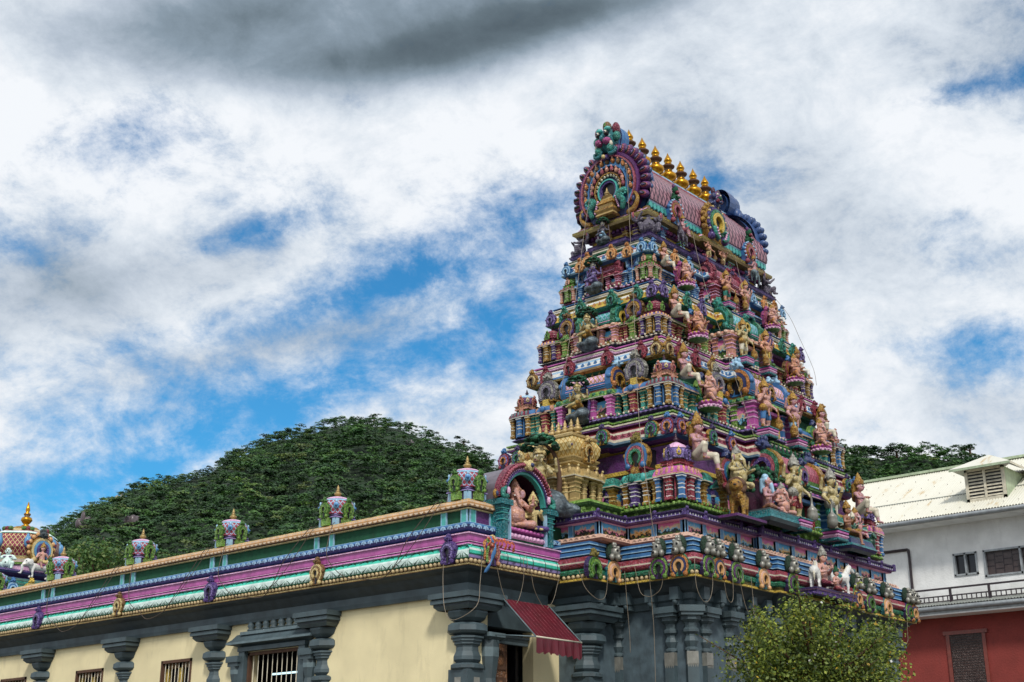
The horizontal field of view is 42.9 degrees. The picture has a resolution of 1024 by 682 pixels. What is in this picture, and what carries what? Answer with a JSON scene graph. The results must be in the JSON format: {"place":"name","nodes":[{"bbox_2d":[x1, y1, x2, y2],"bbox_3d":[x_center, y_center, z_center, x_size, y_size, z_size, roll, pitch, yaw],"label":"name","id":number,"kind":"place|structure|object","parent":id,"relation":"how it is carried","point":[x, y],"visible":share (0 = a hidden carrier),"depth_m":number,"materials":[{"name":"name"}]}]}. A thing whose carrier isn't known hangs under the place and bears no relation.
{"place":"outdoors","nodes":[
{"label":"outdoors","id":0,"kind":"place"},
{"bbox_2d":[55,427,968,566],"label":"hill","id":1,"kind":"structure","parent":0,"point":[356,471],"depth_m":339.53,"materials":[{"name":"green plant"}]},
{"bbox_2d":[75,512,91,529],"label":"rock outcrop","id":2,"kind":"object","parent":1,"relation":"on","point":[78,520],"visible":0.4,"depth_m":375.10,"materials":[{"name":"stone"}]},
{"bbox_2d":[123,515,140,527],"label":"rock outcrop","id":3,"kind":"object","parent":1,"relation":"on","point":[132,518],"visible":0.49,"depth_m":333.90,"materials":[{"name":"stone"}]},
{"bbox_2d":[40,413,993,567],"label":"forest trees","id":4,"kind":"object","parent":1,"relation":"on","point":[208,510],"visible":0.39,"depth_m":338.30,"materials":[{"name":"green plant"}]},
{"bbox_2d":[963,445,973,456],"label":"ridge tree","id":5,"kind":"object","parent":1,"relation":"on","point":[970,447],"visible":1,"depth_m":241.91,"materials":[{"name":"green plant"}]},
{"bbox_2d":[0,0,1023,530],"label":"sky","id":6,"kind":"structure","parent":0,"point":[225,224],"materials":[{"name":"blue"}]},
{"label":"ground","id":7,"kind":"structure","parent":0,"visible":0},
{"bbox_2d":[58,534,125,574],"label":"bushy tree","id":8,"kind":"object","parent":7,"relation":"on","point":[91,563],"visible":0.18,"depth_m":50.44,"materials":[{"name":"green plant"}]},
{"bbox_2d":[0,456,560,681],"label":"temple hall","id":9,"kind":"structure","parent":7,"relation":"on","point":[312,615],"depth_m":24.90,"materials":[{"name":"beige paint"}]},
{"bbox_2d":[0,677,26,681],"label":"window","id":10,"kind":"structure","parent":9,"relation":"in","point":[23,679],"depth_m":31.50,"materials":[{"name":"brown wood"}]},
{"bbox_2d":[0,502,63,588],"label":"domed sanctum","id":11,"kind":"structure","parent":9,"relation":"on","point":[25,540],"depth_m":41.65,"materials":[{"name":"multicoloured stone"}]},
{"bbox_2d":[0,545,16,567],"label":"squatting dwarf statue","id":12,"kind":"object","parent":11,"relation":"on","point":[7,561],"visible":0.98,"depth_m":40.87,"materials":[{"name":"white stone"}]},
{"bbox_2d":[18,542,49,579],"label":"elephant rider statue","id":13,"kind":"object","parent":11,"relation":"on","point":[40,565],"visible":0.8,"depth_m":41.19,"materials":[{"name":"multicoloured stone"}]},
{"bbox_2d":[46,565,119,631],"bbox_3d":[-10.028,5.988,29.978,2.745,1.391,0.344,-16,-25,38],"label":"cable","id":14,"kind":"object","parent":9,"relation":"hanging from","point":[86,610],"visible":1,"depth_m":29.58,"materials":[{"name":"black rubber"}]},
{"bbox_2d":[75,668,103,681],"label":"window","id":15,"kind":"structure","parent":9,"relation":"in","point":[97,676],"depth_m":29.52,"materials":[{"name":"brown wood"}]},
{"bbox_2d":[79,569,117,620],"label":"cable","id":16,"kind":"object","parent":9,"relation":"attached to","point":[98,596],"visible":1,"depth_m":29.23,"materials":[{"name":"black rubber"}]},
{"bbox_2d":[128,547,208,618],"bbox_3d":[-7.503,5.253,27.886,2.705,1.395,0.344,-16,-25,38],"label":"cable","id":17,"kind":"object","parent":9,"relation":"hanging from","point":[173,596],"visible":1,"depth_m":27.45,"materials":[{"name":"black rubber"}]},
{"bbox_2d":[160,658,191,681],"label":"window","id":18,"kind":"structure","parent":9,"relation":"in","point":[180,671],"depth_m":27.44,"materials":[{"name":"brown metal"}]},
{"bbox_2d":[165,550,208,607],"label":"cable","id":19,"kind":"object","parent":9,"relation":"attached to","point":[187,580],"visible":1,"depth_m":27.15,"materials":[{"name":"black rubber"}]},
{"bbox_2d":[218,527,311,597],"bbox_3d":[-4.998,4.477,25.825,2.695,1.302,0.344,-16,-25,38],"label":"cable","id":20,"kind":"object","parent":9,"relation":"hanging from","point":[274,579],"visible":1,"depth_m":25.38,"materials":[{"name":"black rubber"}]},
{"bbox_2d":[246,647,297,681],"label":"window","id":21,"kind":"structure","parent":9,"relation":"in","point":[250,655],"depth_m":25.45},
{"bbox_2d":[272,671,295,674],"bbox_3d":[-4.644,6.867,26.936,1.000,0.040,0.040,-16,-25,38],"label":"tube lamp","id":22,"kind":"object","parent":9,"relation":"attached to","point":[284,673],"visible":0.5,"depth_m":26.98,"materials":[{"name":"white"}]},
{"bbox_2d":[266,526,315,591],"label":"cable","id":23,"kind":"object","parent":9,"relation":"attached to","point":[292,559],"visible":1,"depth_m":25.08,"materials":[{"name":"black rubber"}]},
{"bbox_2d":[326,502,437,579],"bbox_3d":[-2.462,3.736,23.724,2.785,1.302,0.344,-16,-25,38],"label":"cable","id":24,"kind":"object","parent":9,"relation":"hanging from","point":[395,563],"visible":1,"depth_m":23.26,"materials":[{"name":"black rubber"}]},
{"bbox_2d":[388,502,441,572],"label":"cable","id":25,"kind":"object","parent":9,"relation":"attached to","point":[417,538],"visible":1,"depth_m":22.95,"materials":[{"name":"black rubber"}]},
{"bbox_2d":[443,561,481,619],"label":"cable","id":26,"kind":"object","parent":9,"relation":"hanging from","point":[478,600],"visible":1,"depth_m":21.82,"materials":[{"name":"rubber"}]},
{"bbox_2d":[483,536,514,572],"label":"cloth rags","id":27,"kind":"object","parent":9,"relation":"attached to","point":[489,539],"visible":1,"depth_m":22.23,"materials":[{"name":"multicoloured fabric"}]},
{"bbox_2d":[496,644,506,681],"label":"door","id":28,"kind":"structure","parent":9,"relation":"in","point":[501,674],"depth_m":22.72,"materials":[{"name":"brown wood"}]},
{"bbox_2d":[447,454,558,548],"bbox_3d":[-0.182,2.987,24.007,1.553,1.670,1.754,-16,-25,38],"label":"arched niche","id":29,"kind":"object","parent":9,"relation":"on","point":[527,475],"visible":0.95,"depth_m":23.61,"materials":[{"name":"multicoloured stone"}]},
{"bbox_2d":[509,478,536,528],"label":"elephant headed statue","id":30,"kind":"object","parent":29,"relation":"in","point":[518,519],"visible":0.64,"depth_m":23.54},
{"bbox_2d":[524,491,548,531],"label":"seated statue","id":31,"kind":"object","parent":29,"relation":"on","point":[534,514],"visible":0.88,"depth_m":23.77,"materials":[{"name":"gold stone"}]},
{"bbox_2d":[497,556,528,602],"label":"cable","id":32,"kind":"object","parent":9,"relation":"hanging from","point":[523,578],"visible":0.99,"depth_m":22.83,"materials":[{"name":"rubber"}]},
{"bbox_2d":[495,598,581,659],"bbox_3d":[0.419,5.022,22.609,1.107,1.012,1.254,-16,-25,38],"label":"awning","id":33,"kind":"object","parent":9,"relation":"attached to","point":[548,629],"visible":1,"depth_m":22.43,"materials":[{"name":"red fabric"}]},
{"bbox_2d":[529,567,559,607],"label":"cable","id":34,"kind":"object","parent":9,"relation":"hanging from","point":[535,592],"visible":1,"depth_m":23.11,"materials":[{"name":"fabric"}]},
{"bbox_2d":[481,121,921,681],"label":"gate tower","id":35,"kind":"structure","parent":7,"relation":"on","point":[603,521],"depth_m":26.20,"materials":[{"name":"stone"}]},
{"bbox_2d":[519,432,561,497],"bbox_3d":[0.539,2.535,24.740,0.831,1.633,0.740,-16,-25,38],"label":"flute player statue","id":36,"kind":"object","parent":35,"relation":"on","point":[538,441],"visible":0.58,"depth_m":24.79,"materials":[{"name":"multicoloured paint"}]},
{"bbox_2d":[565,374,590,424],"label":"flute player statue","id":37,"kind":"object","parent":35,"relation":"on","point":[582,413],"visible":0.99,"depth_m":26.43,"materials":[{"name":"gold stone"}]},
{"bbox_2d":[561,167,595,391],"bbox_3d":[1.414,-1.444,28.175,1.265,5.742,0.135,18,-26,-41],"label":"cable","id":38,"kind":"object","parent":35,"relation":"attached to","point":[577,283],"visible":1,"depth_m":28.07,"materials":[{"name":"rubber"}]},
{"bbox_2d":[569,232,588,259],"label":"squatting dwarf statue","id":39,"kind":"object","parent":35,"relation":"on","point":[578,248],"visible":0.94,"depth_m":29.27,"materials":[{"name":"grey stone"}]},
{"bbox_2d":[576,306,599,352],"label":"flute player statue","id":40,"kind":"object","parent":35,"relation":"on","point":[590,343],"visible":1,"depth_m":27.30,"materials":[{"name":"gold stone"}]},
{"bbox_2d":[579,571,607,599],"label":"cable","id":41,"kind":"object","parent":35,"relation":"attached to","point":[590,593],"visible":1,"depth_m":23.31,"materials":[{"name":"rubber"}]},
{"bbox_2d":[584,256,603,294],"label":"flute player statue","id":42,"kind":"object","parent":35,"relation":"on","point":[595,287],"visible":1,"depth_m":28.03,"materials":[{"name":"purple stone"}]},
{"bbox_2d":[595,217,610,245],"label":"flute player statue","id":43,"kind":"object","parent":35,"relation":"on","point":[604,239],"visible":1,"depth_m":28.66,"materials":[{"name":"silver stone"}]},
{"bbox_2d":[624,571,630,652],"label":"cable","id":44,"kind":"object","parent":35,"relation":"hanging from","point":[627,609],"visible":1,"depth_m":23.61,"materials":[{"name":"rubber"}]},
{"bbox_2d":[625,147,654,538],"bbox_3d":[2.497,-0.382,26.360,0.146,9.452,2.807,0,-19,-1],"label":"cable","id":45,"kind":"object","parent":35,"relation":"attached to","point":[635,353],"visible":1,"depth_m":25.69,"materials":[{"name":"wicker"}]},
{"bbox_2d":[631,205,662,232],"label":"squatting dwarf statue","id":46,"kind":"object","parent":35,"relation":"on","point":[650,223],"visible":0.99,"depth_m":28.17,"materials":[{"name":"grey stone"}]},
{"bbox_2d":[635,569,662,596],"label":"cable","id":47,"kind":"object","parent":35,"relation":"attached to","point":[639,589],"visible":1,"depth_m":23.40,"materials":[{"name":"rubber"}]},
{"bbox_2d":[649,575,655,681],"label":"cable","id":48,"kind":"object","parent":35,"relation":"attached to","point":[653,626],"visible":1,"depth_m":23.18,"materials":[{"name":"rubber"}]},
{"bbox_2d":[659,241,677,270],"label":"seated guardian statue","id":49,"kind":"object","parent":35,"relation":"on","point":[664,258],"visible":1,"depth_m":27.74,"materials":[{"name":"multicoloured stone"}]},
{"bbox_2d":[669,285,691,322],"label":"seated guardian statue","id":50,"kind":"object","parent":35,"relation":"on","point":[675,307],"visible":1,"depth_m":26.95,"materials":[{"name":"beige stone"}]},
{"bbox_2d":[673,259,695,290],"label":"elephant headed statue","id":51,"kind":"object","parent":35,"relation":"on","point":[684,280],"visible":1,"depth_m":27.98,"materials":[{"name":"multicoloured stone"}]},
{"bbox_2d":[677,214,691,247],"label":"mounted statue","id":52,"kind":"object","parent":35,"relation":"on","point":[682,231],"visible":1,"depth_m":28.71,"materials":[{"name":"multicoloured stone"}]},
{"bbox_2d":[677,342,703,387],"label":"seated guardian statue","id":53,"kind":"object","parent":35,"relation":"on","point":[685,366],"visible":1,"depth_m":26.01,"materials":[{"name":"paint"}]},
{"bbox_2d":[683,306,709,342],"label":"elephant headed statue","id":54,"kind":"object","parent":35,"relation":"on","point":[695,332],"visible":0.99,"depth_m":27.18,"materials":[{"name":"paint"}]},
{"bbox_2d":[694,558,712,601],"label":"cable","id":55,"kind":"object","parent":35,"relation":"attached to","point":[696,584],"visible":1,"depth_m":22.80,"materials":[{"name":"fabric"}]},
{"bbox_2d":[688,411,723,470],"bbox_3d":[3.639,1.901,24.815,0.538,1.248,0.568,9,-21,-24],"label":"seated guardian statue","id":56,"kind":"object","parent":35,"relation":"on","point":[698,442],"visible":1,"depth_m":24.71,"materials":[{"name":"paint"}]},
{"bbox_2d":[693,369,722,412],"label":"elephant headed statue","id":57,"kind":"object","parent":35,"relation":"on","point":[708,401],"visible":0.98,"depth_m":26.11,"materials":[{"name":"pink paint"}]},
{"bbox_2d":[703,237,716,260],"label":"guardian statue","id":58,"kind":"object","parent":35,"relation":"on","point":[708,249],"visible":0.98,"depth_m":29.68,"materials":[{"name":"multicoloured stone"}]},
{"bbox_2d":[692,232,754,438],"bbox_3d":[4.365,-0.228,27.353,0.182,5.022,1.347,17,-25,-39],"label":"cable","id":59,"kind":"object","parent":35,"relation":"hanging from","point":[721,334],"visible":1,"depth_m":27.29,"materials":[{"name":"rubber"}]},
{"bbox_2d":[718,250,729,268],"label":"guardian statue","id":60,"kind":"object","parent":35,"relation":"on","point":[723,256],"visible":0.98,"depth_m":30.09,"materials":[{"name":"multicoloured stone"}]},
{"bbox_2d":[719,269,738,310],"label":"guardian statue","id":61,"kind":"object","parent":35,"relation":"on","point":[727,302],"visible":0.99,"depth_m":28.92,"materials":[{"name":"multicoloured stone"}]},
{"bbox_2d":[725,476,748,520],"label":"lion statue","id":62,"kind":"object","parent":35,"relation":"on","point":[736,488],"visible":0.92,"depth_m":24.54,"materials":[{"name":"gold stone"}]},
{"bbox_2d":[715,445,755,491],"bbox_3d":[4.331,2.453,25.085,0.639,0.932,0.646,-16,-25,38],"label":"elephant headed statue","id":63,"kind":"object","parent":62,"relation":"on","point":[733,467],"visible":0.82,"depth_m":25.01,"materials":[{"name":"beige paint"}]},
{"bbox_2d":[738,572,753,614],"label":"cable","id":64,"kind":"object","parent":35,"relation":"attached to","point":[742,593],"visible":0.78,"depth_m":23.78,"materials":[{"name":"rubber"}]},
{"bbox_2d":[735,318,757,367],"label":"guardian statue","id":65,"kind":"object","parent":35,"relation":"on","point":[744,341],"visible":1,"depth_m":28.17,"materials":[{"name":"gold stone"}]},
{"bbox_2d":[738,279,754,319],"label":"guardian statue","id":66,"kind":"object","parent":35,"relation":"on","point":[746,310],"visible":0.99,"depth_m":29.46,"materials":[{"name":"multicoloured stone"}]},
{"bbox_2d":[747,255,759,285],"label":"mounted statue","id":67,"kind":"object","parent":35,"relation":"on","point":[753,272],"visible":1,"depth_m":30.92,"materials":[{"name":"multicoloured stone"}]},
{"bbox_2d":[758,329,776,377],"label":"guardian statue","id":68,"kind":"object","parent":35,"relation":"on","point":[767,369],"visible":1,"depth_m":28.81,"materials":[{"name":"gold stone"}]},
{"bbox_2d":[757,272,777,294],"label":"squatting dwarf statue","id":69,"kind":"object","parent":35,"relation":"on","point":[765,286],"visible":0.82,"depth_m":31.60,"materials":[{"name":"grey stone"}]},
{"bbox_2d":[754,378,783,440],"bbox_3d":[5.346,1.415,27.333,0.445,1.347,0.674,-16,-25,38],"label":"guardian statue","id":70,"kind":"object","parent":35,"relation":"on","point":[766,406],"visible":1,"depth_m":27.22,"materials":[{"name":"blue stone"}]},
{"bbox_2d":[759,474,782,510],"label":"sage statue","id":71,"kind":"object","parent":35,"relation":"on","point":[766,492],"visible":0.88,"depth_m":25.44,"materials":[{"name":"pink stone"}]},
{"bbox_2d":[761,304,780,332],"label":"elephant headed statue","id":72,"kind":"object","parent":35,"relation":"on","point":[770,323],"visible":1,"depth_m":30.53,"materials":[{"name":"multicoloured stone"}]},
{"bbox_2d":[773,300,786,324],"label":"seated guardian statue","id":73,"kind":"object","parent":35,"relation":"on","point":[780,318],"visible":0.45,"depth_m":31.11,"materials":[{"name":"white stone"}]},
{"bbox_2d":[774,482,796,514],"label":"elephant headed statue","id":74,"kind":"object","parent":35,"relation":"on","point":[783,501],"visible":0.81,"depth_m":25.78,"materials":[{"name":"pink paint"}]},
{"bbox_2d":[782,354,804,385],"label":"elephant headed statue","id":75,"kind":"object","parent":35,"relation":"on","point":[792,375],"visible":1,"depth_m":30.05,"materials":[{"name":"pink stone"}]},
{"bbox_2d":[770,292,816,384],"bbox_3d":[6.750,-0.083,31.195,1.049,2.304,0.091,5,-20,-13],"label":"cable","id":76,"kind":"object","parent":35,"relation":"attached to","point":[798,335],"visible":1,"depth_m":31.19,"materials":[{"name":"rubber"}]},
{"bbox_2d":[782,390,807,451],"bbox_3d":[6.086,1.696,28.127,0.445,1.347,0.688,-16,-25,38],"label":"guardian statue","id":77,"kind":"object","parent":35,"relation":"on","point":[795,441],"visible":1,"depth_m":28.02,"materials":[{"name":"pink stone"}]},
{"bbox_2d":[781,453,817,534],"bbox_3d":[5.728,3.045,26.190,0.543,1.617,0.823,-16,-25,38],"label":"guardian statue","id":78,"kind":"object","parent":35,"relation":"on","point":[796,490],"visible":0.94,"depth_m":26.07,"materials":[{"name":"beige paint"}]},
{"bbox_2d":[794,347,812,378],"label":"seated guardian statue","id":79,"kind":"object","parent":35,"relation":"on","point":[798,355],"visible":0.41,"depth_m":30.60,"materials":[{"name":"white stone"}]},
{"bbox_2d":[808,559,821,586],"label":"horse statue","id":80,"kind":"object","parent":35,"relation":"on","point":[814,572],"visible":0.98,"depth_m":25.13,"materials":[{"name":"white stone"}]},
{"bbox_2d":[806,417,831,454],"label":"elephant headed statue","id":81,"kind":"object","parent":35,"relation":"on","point":[819,445],"visible":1,"depth_m":29.38,"materials":[{"name":"pink stone"}]},
{"bbox_2d":[817,546,833,586],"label":"seated statue","id":82,"kind":"object","parent":35,"relation":"on","point":[825,571],"visible":0.88,"depth_m":25.67,"materials":[{"name":"pink stone"}]},
{"bbox_2d":[815,403,839,440],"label":"seated guardian statue","id":83,"kind":"object","parent":35,"relation":"on","point":[820,412],"visible":0.63,"depth_m":30.11,"materials":[{"name":"white stone"}]},
{"bbox_2d":[819,467,849,544],"bbox_3d":[6.668,3.401,27.199,0.543,1.617,0.839,-16,-25,38],"label":"guardian statue","id":84,"kind":"object","parent":35,"relation":"on","point":[833,534],"visible":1,"depth_m":27.07,"materials":[{"name":"beige stone"}]},
{"bbox_2d":[833,566,845,590],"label":"seated statue","id":85,"kind":"object","parent":35,"relation":"on","point":[836,581],"visible":1,"depth_m":25.51,"materials":[{"name":"pink stone"}]},
{"bbox_2d":[826,564,854,593],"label":"horse statue","id":86,"kind":"object","parent":35,"relation":"on","point":[848,569],"visible":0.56,"depth_m":25.98,"materials":[{"name":"white stone"}]},
{"bbox_2d":[842,500,864,544],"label":"seated statue","id":87,"kind":"object","parent":35,"relation":"on","point":[848,521],"visible":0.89,"depth_m":27.67,"materials":[{"name":"brown stone"}]},
{"bbox_2d":[849,511,858,535],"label":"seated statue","id":88,"kind":"object","parent":35,"relation":"on","point":[852,515],"visible":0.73,"depth_m":27.95,"materials":[{"name":"green stone"}]},
{"bbox_2d":[851,507,868,538],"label":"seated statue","id":89,"kind":"object","parent":35,"relation":"on","point":[857,521],"visible":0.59,"depth_m":28.28,"materials":[{"name":"pink paint"}]},
{"bbox_2d":[851,472,883,523],"bbox_3d":[7.980,3.552,29.476,0.527,1.223,0.557,9,-21,-24],"label":"seated guardian statue","id":90,"kind":"object","parent":35,"relation":"on","point":[862,502],"visible":0.96,"depth_m":29.38,"materials":[{"name":"paint"}]},
{"bbox_2d":[867,532,876,548],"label":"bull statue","id":91,"kind":"object","parent":35,"relation":"on","point":[873,537],"visible":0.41,"depth_m":28.30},
{"bbox_2d":[696,570,915,681],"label":"leafy tree","id":92,"kind":"object","parent":7,"relation":"on","point":[808,649],"visible":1,"depth_m":18.45,"materials":[{"name":"green plant"}]},
{"bbox_2d":[846,454,1023,681],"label":"neighbour house","id":93,"kind":"structure","parent":7,"relation":"on","point":[953,544],"depth_m":44.02,"materials":[{"name":"white paint"}]},
{"bbox_2d":[952,551,978,576],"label":"window","id":94,"kind":"structure","parent":93,"relation":"in","point":[966,563],"depth_m":44.16,"materials":[{"name":"metal"}]},
{"bbox_2d":[943,628,990,681],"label":"door","id":95,"kind":"structure","parent":93,"relation":"in","point":[967,651],"depth_m":42.98,"materials":[{"name":"brown wood"}]},
{"bbox_2d":[982,545,1023,576],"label":"window","id":96,"kind":"structure","parent":93,"relation":"in","point":[1008,560],"depth_m":43.34,"materials":[{"name":"metal"}]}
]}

